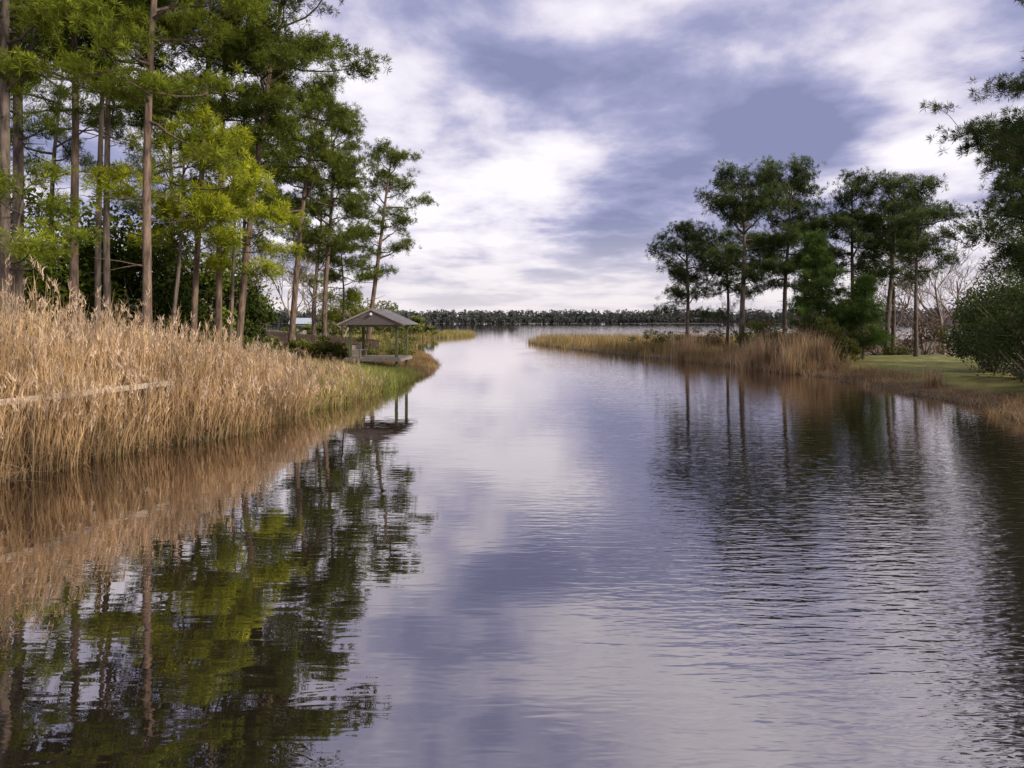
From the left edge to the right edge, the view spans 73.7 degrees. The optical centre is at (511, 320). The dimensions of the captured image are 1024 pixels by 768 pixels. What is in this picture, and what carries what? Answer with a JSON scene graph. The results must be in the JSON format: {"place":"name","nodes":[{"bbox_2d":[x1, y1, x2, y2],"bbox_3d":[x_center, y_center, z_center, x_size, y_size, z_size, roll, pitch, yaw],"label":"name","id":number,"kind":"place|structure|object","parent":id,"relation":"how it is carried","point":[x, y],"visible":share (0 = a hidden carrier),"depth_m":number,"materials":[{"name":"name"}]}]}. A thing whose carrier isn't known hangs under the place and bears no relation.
{"place":"outdoors","nodes":[
{"label":"outdoors","id":0,"kind":"place"},
{"bbox_2d":[0,323,1023,767],"bbox_3d":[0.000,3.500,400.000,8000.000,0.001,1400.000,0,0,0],"label":"river water","id":1,"kind":"structure","parent":0,"point":[494,545],"depth_m":9.21,"materials":[{"name":"grey liquid"}]},
{"bbox_2d":[0,322,1023,482],"bbox_3d":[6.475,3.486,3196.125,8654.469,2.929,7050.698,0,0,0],"label":"ground","id":2,"kind":"structure","parent":0,"point":[1006,382],"depth_m":35.57,"materials":[{"name":"soil"}]},
{"bbox_2d":[0,152,108,269],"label":"pine tree","id":3,"kind":"object","parent":2,"relation":"on","point":[26,246],"visible":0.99,"depth_m":24.64,"materials":[{"name":"green plant"}]},
{"bbox_2d":[0,0,129,361],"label":"pine tree","id":4,"kind":"object","parent":2,"relation":"on","point":[37,10],"visible":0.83,"depth_m":23.84,"materials":[{"name":"green plant"}]},
{"bbox_2d":[0,0,141,376],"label":"pine tree","id":5,"kind":"object","parent":2,"relation":"on","point":[18,137],"visible":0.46,"depth_m":25.86,"materials":[{"name":"green plant"}]},
{"bbox_2d":[10,175,141,357],"bbox_3d":[-24.932,-2.839,35.532,10.172,11.253,9.922,0,0,0],"label":"magnolia tree","id":6,"kind":"object","parent":2,"relation":"on","point":[39,281],"visible":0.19,"depth_m":34.77,"materials":[{"name":"green plant"}]},
{"bbox_2d":[10,47,157,287],"bbox_3d":[-30.151,-8.980,46.267,10.910,22.450,7.547,0,0,-10],"label":"pine tree","id":7,"kind":"object","parent":2,"relation":"on","point":[67,156],"visible":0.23,"depth_m":45.93,"materials":[{"name":"green plant"}]},
{"bbox_2d":[0,381,169,468],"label":"wooden handrail","id":8,"kind":"object","parent":2,"relation":"on","point":[143,385],"visible":0.43,"depth_m":16.90,"materials":[{"name":"brown wood"}]},
{"bbox_2d":[29,246,156,329],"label":"magnolia tree","id":9,"kind":"object","parent":2,"relation":"on","point":[133,305],"visible":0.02,"depth_m":46.32,"materials":[{"name":"green plant"}]},
{"bbox_2d":[0,0,204,336],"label":"pine tree","id":10,"kind":"object","parent":2,"relation":"on","point":[74,263],"visible":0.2,"depth_m":27.99,"materials":[{"name":"green plant"}]},
{"bbox_2d":[19,0,205,336],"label":"pine tree","id":11,"kind":"object","parent":2,"relation":"on","point":[173,30],"visible":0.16,"depth_m":29.89,"materials":[{"name":"green plant"}]},
{"bbox_2d":[37,1,202,344],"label":"pine tree","id":12,"kind":"object","parent":2,"relation":"on","point":[110,122],"visible":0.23,"depth_m":31.52,"materials":[{"name":"green plant"}]},
{"bbox_2d":[0,0,271,346],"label":"pine tree","id":13,"kind":"object","parent":2,"relation":"on","point":[128,27],"visible":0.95,"depth_m":25.68,"materials":[{"name":"green plant"}]},
{"bbox_2d":[48,204,228,358],"bbox_3d":[-20.661,-1.858,37.995,9.011,9.576,8.022,0,0,0],"label":"magnolia tree","id":14,"kind":"object","parent":2,"relation":"on","point":[165,259],"visible":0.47,"depth_m":37.21,"materials":[{"name":"green plant"}]},
{"bbox_2d":[111,74,237,304],"bbox_3d":[-23.988,-7.843,47.615,10.268,20.157,8.793,0,0,0],"label":"pine tree","id":15,"kind":"object","parent":2,"relation":"on","point":[130,207],"visible":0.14,"depth_m":47.81,"materials":[{"name":"green plant"}]},
{"bbox_2d":[79,102,278,366],"bbox_3d":[-15.005,-3.561,30.046,8.557,12.460,8.182,0,0,0],"label":"pine tree","id":16,"kind":"object","parent":2,"relation":"on","point":[212,210],"visible":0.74,"depth_m":30.35,"materials":[{"name":"green plant"}]},
{"bbox_2d":[138,240,237,312],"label":"bare tree","id":17,"kind":"object","parent":2,"relation":"on","point":[192,271],"visible":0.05,"depth_m":46.13,"materials":[{"name":"brown plant"}]},
{"bbox_2d":[126,220,267,353],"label":"magnolia tree","id":18,"kind":"object","parent":2,"relation":"on","point":[226,279],"visible":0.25,"depth_m":40.60,"materials":[{"name":"green plant"}]},
{"bbox_2d":[0,249,402,484],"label":"reed bed","id":19,"kind":"object","parent":2,"relation":"on","point":[253,380],"visible":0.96,"depth_m":19.05,"materials":[{"name":"beige plant"}]},
{"bbox_2d":[180,234,229,301],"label":"bare tree","id":20,"kind":"object","parent":2,"relation":"on","point":[190,263],"visible":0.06,"depth_m":52.49,"materials":[{"name":"brown plant"}]},
{"bbox_2d":[56,241,370,334],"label":"background trees","id":21,"kind":"object","parent":2,"relation":"on","point":[273,304],"visible":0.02,"depth_m":122.68,"materials":[{"name":"green plant"}]},
{"bbox_2d":[123,0,311,357],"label":"pine tree","id":22,"kind":"object","parent":2,"relation":"on","point":[260,32],"visible":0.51,"depth_m":33.41,"materials":[{"name":"green plant"}]},
{"bbox_2d":[154,146,310,351],"bbox_3d":[-13.284,-2.914,33.077,7.033,11.312,5.479,0,0,-15],"label":"pine tree","id":23,"kind":"object","parent":2,"relation":"on","point":[283,214],"visible":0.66,"depth_m":32.59,"materials":[{"name":"green plant"}]},
{"bbox_2d":[222,325,256,348],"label":"shrub","id":24,"kind":"object","parent":2,"relation":"on","point":[246,339],"visible":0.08,"depth_m":41.49,"materials":[{"name":"green plant"}]},
{"bbox_2d":[206,228,278,342],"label":"bare tree","id":25,"kind":"object","parent":2,"relation":"on","point":[256,272],"visible":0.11,"depth_m":58.21,"materials":[{"name":"brown plant"}]},
{"bbox_2d":[204,290,281,352],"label":"magnolia tree","id":26,"kind":"object","parent":2,"relation":"on","point":[253,322],"visible":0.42,"depth_m":42.95,"materials":[{"name":"green plant"}]},
{"bbox_2d":[184,123,302,304],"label":"pine tree","id":27,"kind":"object","parent":2,"relation":"on","point":[254,228],"visible":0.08,"depth_m":55.82,"materials":[{"name":"green plant"}]},
{"bbox_2d":[154,0,334,349],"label":"pine tree","id":28,"kind":"object","parent":2,"relation":"on","point":[218,291],"visible":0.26,"depth_m":34.58,"materials":[{"name":"green plant"}]},
{"bbox_2d":[212,230,291,338],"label":"bare tree","id":29,"kind":"object","parent":2,"relation":"on","point":[271,282],"visible":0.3,"depth_m":54.49,"materials":[{"name":"brown plant"}]},
{"bbox_2d":[249,331,285,356],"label":"shrub","id":30,"kind":"object","parent":2,"relation":"on","point":[273,342],"visible":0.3,"depth_m":42.74,"materials":[{"name":"green plant"}]},
{"bbox_2d":[169,0,392,350],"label":"pine tree","id":31,"kind":"object","parent":2,"relation":"on","point":[288,57],"visible":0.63,"depth_m":36.06,"materials":[{"name":"green plant"}]},
{"bbox_2d":[251,252,329,338],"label":"bare tree","id":32,"kind":"object","parent":2,"relation":"on","point":[304,296],"visible":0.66,"depth_m":55.05,"materials":[{"name":"brown plant"}]},
{"bbox_2d":[277,334,326,360],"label":"shrub","id":33,"kind":"object","parent":2,"relation":"on","point":[299,344],"visible":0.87,"depth_m":43.99,"materials":[{"name":"green plant"}]},
{"bbox_2d":[279,322,328,336],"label":"shrub","id":34,"kind":"object","parent":2,"relation":"on","point":[318,328],"visible":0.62,"depth_m":139.17,"materials":[{"name":"green plant"}]},
{"bbox_2d":[268,247,346,317],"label":"bare tree","id":35,"kind":"object","parent":2,"relation":"on","point":[306,284],"visible":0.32,"depth_m":63.31,"materials":[{"name":"brown plant"}]},
{"bbox_2d":[195,358,424,415],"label":"marsh grass","id":36,"kind":"structure","parent":2,"relation":"on","point":[393,374],"depth_m":34.02,"materials":[{"name":"green plant"}]},
{"bbox_2d":[241,64,380,349],"bbox_3d":[-14.424,-7.858,48.392,8.406,20.841,10.292,0,0,13],"label":"pine tree","id":37,"kind":"object","parent":2,"relation":"on","point":[306,170],"visible":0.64,"depth_m":47.31,"materials":[{"name":"green plant"}]},
{"bbox_2d":[268,169,372,341],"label":"pine tree","id":38,"kind":"object","parent":2,"relation":"on","point":[335,278],"visible":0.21,"depth_m":61.85,"materials":[{"name":"green plant"}]},
{"bbox_2d":[266,101,375,335],"bbox_3d":[-14.225,-6.960,51.994,8.353,19.269,9.018,0,0,0],"label":"pine tree","id":39,"kind":"object","parent":2,"relation":"on","point":[352,233],"visible":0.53,"depth_m":51.49,"materials":[{"name":"green plant"}]},
{"bbox_2d":[265,331,379,353],"bbox_3d":[-15.737,1.847,56.032,11.236,1.985,0.089,0,0,21],"label":"picket fence","id":40,"kind":"object","parent":2,"relation":"on","point":[281,336],"visible":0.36,"depth_m":55.87,"materials":[{"name":"brown wood"}]},
{"bbox_2d":[315,335,348,359],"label":"shrub","id":41,"kind":"object","parent":2,"relation":"on","point":[335,347],"visible":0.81,"depth_m":45.86,"materials":[{"name":"green plant"}]},
{"bbox_2d":[299,225,383,336],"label":"pine tree","id":42,"kind":"object","parent":2,"relation":"on","point":[354,296],"visible":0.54,"depth_m":61.81,"materials":[{"name":"green plant"}]},
{"bbox_2d":[316,284,370,336],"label":"bare tree","id":43,"kind":"object","parent":2,"relation":"on","point":[341,311],"visible":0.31,"depth_m":66.69,"materials":[{"name":"brown plant"}]},
{"bbox_2d":[256,342,441,383],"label":"dry grass","id":44,"kind":"structure","parent":2,"relation":"on","point":[422,358],"depth_m":47.07,"materials":[{"name":"brown plant"}]},
{"bbox_2d":[327,306,377,336],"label":"shrub","id":45,"kind":"object","parent":2,"relation":"on","point":[336,332],"visible":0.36,"depth_m":118.38,"materials":[{"name":"green plant"}]},
{"bbox_2d":[329,334,379,354],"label":"shrub","id":46,"kind":"object","parent":2,"relation":"on","point":[369,352],"visible":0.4,"depth_m":49.02,"materials":[{"name":"green plant"}]},
{"bbox_2d":[337,308,417,368],"bbox_3d":[-8.554,1.504,43.935,4.200,4.592,4.307,0,0,3],"label":"gazebo","id":47,"kind":"object","parent":2,"relation":"on","point":[372,317],"visible":0.99,"depth_m":42.39,"materials":[{"name":"grey wood"}]},
{"bbox_2d":[366,300,402,332],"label":"shrub","id":48,"kind":"object","parent":2,"relation":"on","point":[392,308],"visible":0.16,"depth_m":151.71,"materials":[{"name":"green plant"}]},
{"bbox_2d":[338,136,438,348],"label":"pine tree","id":49,"kind":"object","parent":2,"relation":"on","point":[393,156],"visible":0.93,"depth_m":59.83,"materials":[{"name":"green plant"}]},
{"bbox_2d":[373,328,418,348],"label":"shrub","id":50,"kind":"object","parent":2,"relation":"on","point":[391,335],"visible":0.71,"depth_m":69.43,"materials":[{"name":"green plant"}]},
{"bbox_2d":[379,342,416,355],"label":"shrub","id":51,"kind":"object","parent":2,"relation":"on","point":[401,349],"visible":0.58,"depth_m":55.12,"materials":[{"name":"green plant"}]},
{"bbox_2d":[372,309,427,334],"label":"shrub","id":52,"kind":"object","parent":2,"relation":"on","point":[385,330],"visible":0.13,"depth_m":137.89,"materials":[{"name":"green plant"}]},
{"bbox_2d":[335,329,477,349],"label":"marsh grass","id":53,"kind":"structure","parent":2,"relation":"on","point":[443,333],"depth_m":134.07,"materials":[{"name":"green plant"}]},
{"bbox_2d":[391,315,424,334],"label":"shrub","id":54,"kind":"object","parent":2,"relation":"on","point":[418,319],"visible":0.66,"depth_m":133.71,"materials":[{"name":"green plant"}]},
{"bbox_2d":[418,325,438,335],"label":"shrub","id":55,"kind":"object","parent":2,"relation":"on","point":[431,328],"visible":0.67,"depth_m":137.44,"materials":[{"name":"green plant"}]},
{"bbox_2d":[257,315,949,323],"bbox_3d":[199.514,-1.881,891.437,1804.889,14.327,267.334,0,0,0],"label":"distant undergrowth","id":56,"kind":"object","parent":2,"relation":"on","point":[598,319],"visible":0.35,"depth_m":995.81,"materials":[{"name":"green plant"}]},
{"bbox_2d":[275,308,959,323],"bbox_3d":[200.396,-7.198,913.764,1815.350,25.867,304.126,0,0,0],"label":"distant trees","id":57,"kind":"object","parent":2,"relation":"on","point":[477,314],"visible":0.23,"depth_m":1011.32,"materials":[{"name":"green plant"}]},
{"bbox_2d":[626,328,663,348],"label":"shrub","id":58,"kind":"object","parent":2,"relation":"on","point":[654,339],"visible":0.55,"depth_m":73.33,"materials":[{"name":"green plant"}]},
{"bbox_2d":[654,330,704,347],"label":"shrub","id":59,"kind":"object","parent":2,"relation":"on","point":[669,337],"visible":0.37,"depth_m":70.67,"materials":[{"name":"green plant"}]},
{"bbox_2d":[644,218,740,342],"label":"pine tree","id":60,"kind":"object","parent":2,"relation":"on","point":[687,236],"visible":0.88,"depth_m":61.55,"materials":[{"name":"green plant"}]},
{"bbox_2d":[682,326,727,351],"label":"shrub","id":61,"kind":"object","parent":2,"relation":"on","point":[716,338],"visible":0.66,"depth_m":63.13,"materials":[{"name":"green plant"}]},
{"bbox_2d":[526,330,902,364],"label":"marsh grass","id":62,"kind":"structure","parent":2,"relation":"on","point":[604,343],"depth_m":78.53,"materials":[{"name":"plant"}]},
{"bbox_2d":[693,226,753,347],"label":"pine tree","id":63,"kind":"object","parent":2,"relation":"on","point":[721,237],"visible":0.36,"depth_m":67.91,"materials":[{"name":"green plant"}]},
{"bbox_2d":[704,294,770,341],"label":"bare tree","id":64,"kind":"object","parent":2,"relation":"on","point":[732,309],"visible":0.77,"depth_m":65.03,"materials":[{"name":"brown plant"}]},
{"bbox_2d":[680,155,802,346],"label":"pine tree","id":65,"kind":"object","parent":2,"relation":"on","point":[737,209],"visible":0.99,"depth_m":56.19,"materials":[{"name":"green plant"}]},
{"bbox_2d":[730,320,783,353],"bbox_3d":[20.455,1.390,56.032,4.716,3.506,4.183,0,0,0],"label":"shrub","id":66,"kind":"object","parent":2,"relation":"on","point":[760,328],"visible":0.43,"depth_m":55.93,"materials":[{"name":"green plant"}]},
{"bbox_2d":[737,320,782,350],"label":"shrub","id":67,"kind":"object","parent":2,"relation":"on","point":[774,327],"visible":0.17,"depth_m":59.52,"materials":[{"name":"green plant"}]},
{"bbox_2d":[751,329,799,358],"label":"shrub","id":68,"kind":"object","parent":2,"relation":"on","point":[767,334],"visible":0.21,"depth_m":51.61,"materials":[{"name":"green plant"}]},
{"bbox_2d":[762,317,807,334],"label":"shrub","id":69,"kind":"object","parent":2,"relation":"on","point":[772,323],"visible":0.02,"depth_m":63.94,"materials":[{"name":"green plant"}]},
{"bbox_2d":[737,152,846,334],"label":"pine tree","id":70,"kind":"object","parent":2,"relation":"on","point":[797,179],"visible":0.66,"depth_m":59.38,"materials":[{"name":"green plant"}]},
{"bbox_2d":[780,297,814,333],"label":"bare tree","id":71,"kind":"object","parent":2,"relation":"on","point":[793,313],"visible":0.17,"depth_m":62.41,"materials":[{"name":"brown plant"}]},
{"bbox_2d":[678,341,927,386],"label":"dry grass","id":72,"kind":"structure","parent":2,"relation":"on","point":[815,367],"depth_m":44.04,"materials":[{"name":"brown plant"}]},
{"bbox_2d":[662,326,945,388],"bbox_3d":[19.036,2.018,47.763,5.948,4.117,30.595,0,0,-12],"label":"reed clump","id":73,"kind":"object","parent":2,"relation":"on","point":[793,351],"visible":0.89,"depth_m":46.90,"materials":[{"name":"brown plant"}]},
{"bbox_2d":[764,208,846,288],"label":"pine tree","id":74,"kind":"object","parent":2,"relation":"on","point":[779,271],"visible":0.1,"depth_m":64.17,"materials":[{"name":"green plant"}]},
{"bbox_2d":[777,311,840,351],"bbox_3d":[21.541,1.135,49.707,5.056,3.751,3.464,0,0,0],"label":"shrub","id":75,"kind":"object","parent":2,"relation":"on","point":[808,322],"visible":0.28,"depth_m":49.26,"materials":[{"name":"green plant"}]},
{"bbox_2d":[783,227,868,337],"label":"pine tree","id":76,"kind":"object","parent":2,"relation":"on","point":[814,256],"visible":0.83,"depth_m":51.33,"materials":[{"name":"green plant"}]},
{"bbox_2d":[810,316,857,360],"bbox_3d":[22.774,1.278,47.963,2.879,3.328,3.448,0,0,-32],"label":"shrub","id":77,"kind":"object","parent":2,"relation":"on","point":[829,324],"visible":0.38,"depth_m":47.53,"materials":[{"name":"green plant"}]},
{"bbox_2d":[795,314,880,354],"bbox_3d":[23.908,1.158,50.607,6.064,3.609,3.602,0,0,28],"label":"shrub","id":78,"kind":"object","parent":2,"relation":"on","point":[851,337],"visible":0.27,"depth_m":49.47,"materials":[{"name":"green plant"}]},
{"bbox_2d":[828,332,863,361],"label":"shrub","id":79,"kind":"object","parent":2,"relation":"on","point":[847,340],"visible":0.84,"depth_m":45.90,"materials":[{"name":"green plant"}]},
{"bbox_2d":[816,166,898,297],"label":"pine tree","id":80,"kind":"object","parent":2,"relation":"on","point":[856,187],"visible":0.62,"depth_m":58.42,"materials":[{"name":"green plant"}]},
{"bbox_2d":[828,271,898,358],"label":"pine tree","id":81,"kind":"object","parent":2,"relation":"on","point":[859,309],"visible":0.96,"depth_m":48.54,"materials":[{"name":"green plant"}]},
{"bbox_2d":[837,189,932,350],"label":"pine tree","id":82,"kind":"object","parent":2,"relation":"on","point":[893,319],"visible":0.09,"depth_m":60.84,"materials":[{"name":"green plant"}]},
{"bbox_2d":[854,324,921,355],"bbox_3d":[30.784,1.435,57.630,5.479,4.617,7.368,0,0,0],"label":"shrub","id":83,"kind":"object","parent":2,"relation":"on","point":[895,352],"visible":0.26,"depth_m":55.51,"materials":[{"name":"green plant"}]},
{"bbox_2d":[835,169,947,353],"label":"pine tree","id":84,"kind":"object","parent":2,"relation":"on","point":[874,218],"visible":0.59,"depth_m":56.30,"materials":[{"name":"green plant"}]},
{"bbox_2d":[794,282,1002,342],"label":"distant bare trees","id":85,"kind":"object","parent":2,"relation":"on","point":[944,314],"visible":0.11,"depth_m":102.67,"materials":[{"name":"brown plant"}]},
{"bbox_2d":[873,262,928,341],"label":"bare tree","id":86,"kind":"object","parent":2,"relation":"on","point":[900,318],"visible":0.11,"depth_m":66.42,"materials":[{"name":"brown plant"}]},
{"bbox_2d":[874,280,933,353],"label":"bare tree","id":87,"kind":"object","parent":2,"relation":"on","point":[905,309],"visible":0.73,"depth_m":58.34,"materials":[{"name":"brown plant"}]},
{"bbox_2d":[897,312,952,354],"bbox_3d":[34.457,0.852,56.286,5.942,4.574,3.447,0,0,-23],"label":"shrub","id":88,"kind":"object","parent":2,"relation":"on","point":[921,334],"visible":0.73,"depth_m":56.17,"materials":[{"name":"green plant"}]},
{"bbox_2d":[832,371,1023,424],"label":"dry grass","id":89,"kind":"structure","parent":2,"relation":"on","point":[1013,405],"depth_m":28.97,"materials":[{"name":"brown plant"}]},
{"bbox_2d":[880,173,980,356],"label":"pine tree","id":90,"kind":"object","parent":2,"relation":"on","point":[917,249],"visible":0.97,"depth_m":49.14,"materials":[{"name":"green plant"}]},
{"bbox_2d":[840,354,1023,394],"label":"lawn grass","id":91,"kind":"structure","parent":2,"relation":"on","point":[929,369],"depth_m":41.96,"materials":[{"name":"green plant"}]},
{"bbox_2d":[884,224,981,354],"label":"bare tree","id":92,"kind":"object","parent":2,"relation":"on","point":[938,316],"visible":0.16,"depth_m":60.31,"materials":[{"name":"brown plant"}]},
{"bbox_2d":[900,270,971,350],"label":"bare tree","id":93,"kind":"object","parent":2,"relation":"on","point":[948,315],"visible":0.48,"depth_m":70.74,"materials":[{"name":"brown plant"}]},
{"bbox_2d":[894,252,994,354],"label":"bare tree","id":94,"kind":"object","parent":2,"relation":"on","point":[958,289],"visible":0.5,"depth_m":64.22,"materials":[{"name":"brown plant"}]},
{"bbox_2d":[928,314,974,344],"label":"shrub","id":95,"kind":"object","parent":2,"relation":"on","point":[947,332],"visible":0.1,"depth_m":54.79,"materials":[{"name":"green plant"}]},
{"bbox_2d":[918,0,1023,191],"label":"pine tree","id":96,"kind":"object","parent":2,"relation":"on","point":[1000,136],"visible":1,"depth_m":27.04,"materials":[{"name":"green plant"}]},
{"bbox_2d":[941,292,1020,372],"bbox_3d":[26.270,0.642,37.311,5.190,5.350,4.093,0,0,0],"label":"evergreen shrub","id":97,"kind":"object","parent":2,"relation":"on","point":[958,339],"visible":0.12,"depth_m":37.74,"materials":[{"name":"green plant"}]},
{"bbox_2d":[940,106,1023,278],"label":"pine tree","id":98,"kind":"object","parent":2,"relation":"on","point":[1011,210],"visible":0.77,"depth_m":34.19,"materials":[{"name":"green plant"}]},
{"bbox_2d":[944,260,1023,381],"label":"evergreen shrub","id":99,"kind":"object","parent":2,"relation":"on","point":[1017,371],"visible":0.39,"depth_m":33.09,"materials":[{"name":"green plant"}]},
{"bbox_2d":[951,279,1023,372],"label":"evergreen shrub","id":100,"kind":"object","parent":2,"relation":"on","point":[989,321],"visible":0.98,"depth_m":29.98,"materials":[{"name":"green plant"}]},
{"bbox_2d":[968,129,1023,282],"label":"pine tree","id":101,"kind":"object","parent":2,"relation":"on","point":[996,260],"visible":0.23,"depth_m":42.59,"materials":[{"name":"green plant"}]},
{"bbox_2d":[0,0,1023,317],"label":"sky","id":102,"kind":"structure","parent":0,"point":[557,138],"materials":[{"name":"white"}]},
{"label":"walls","id":103,"kind":"object","parent":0,"visible":0},
{"bbox_2d":[288,318,311,323],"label":"roof","id":104,"kind":"structure","parent":103,"relation":"on","point":[302,320],"depth_m":148.18,"materials":[{"name":"white metal"}]}
]}

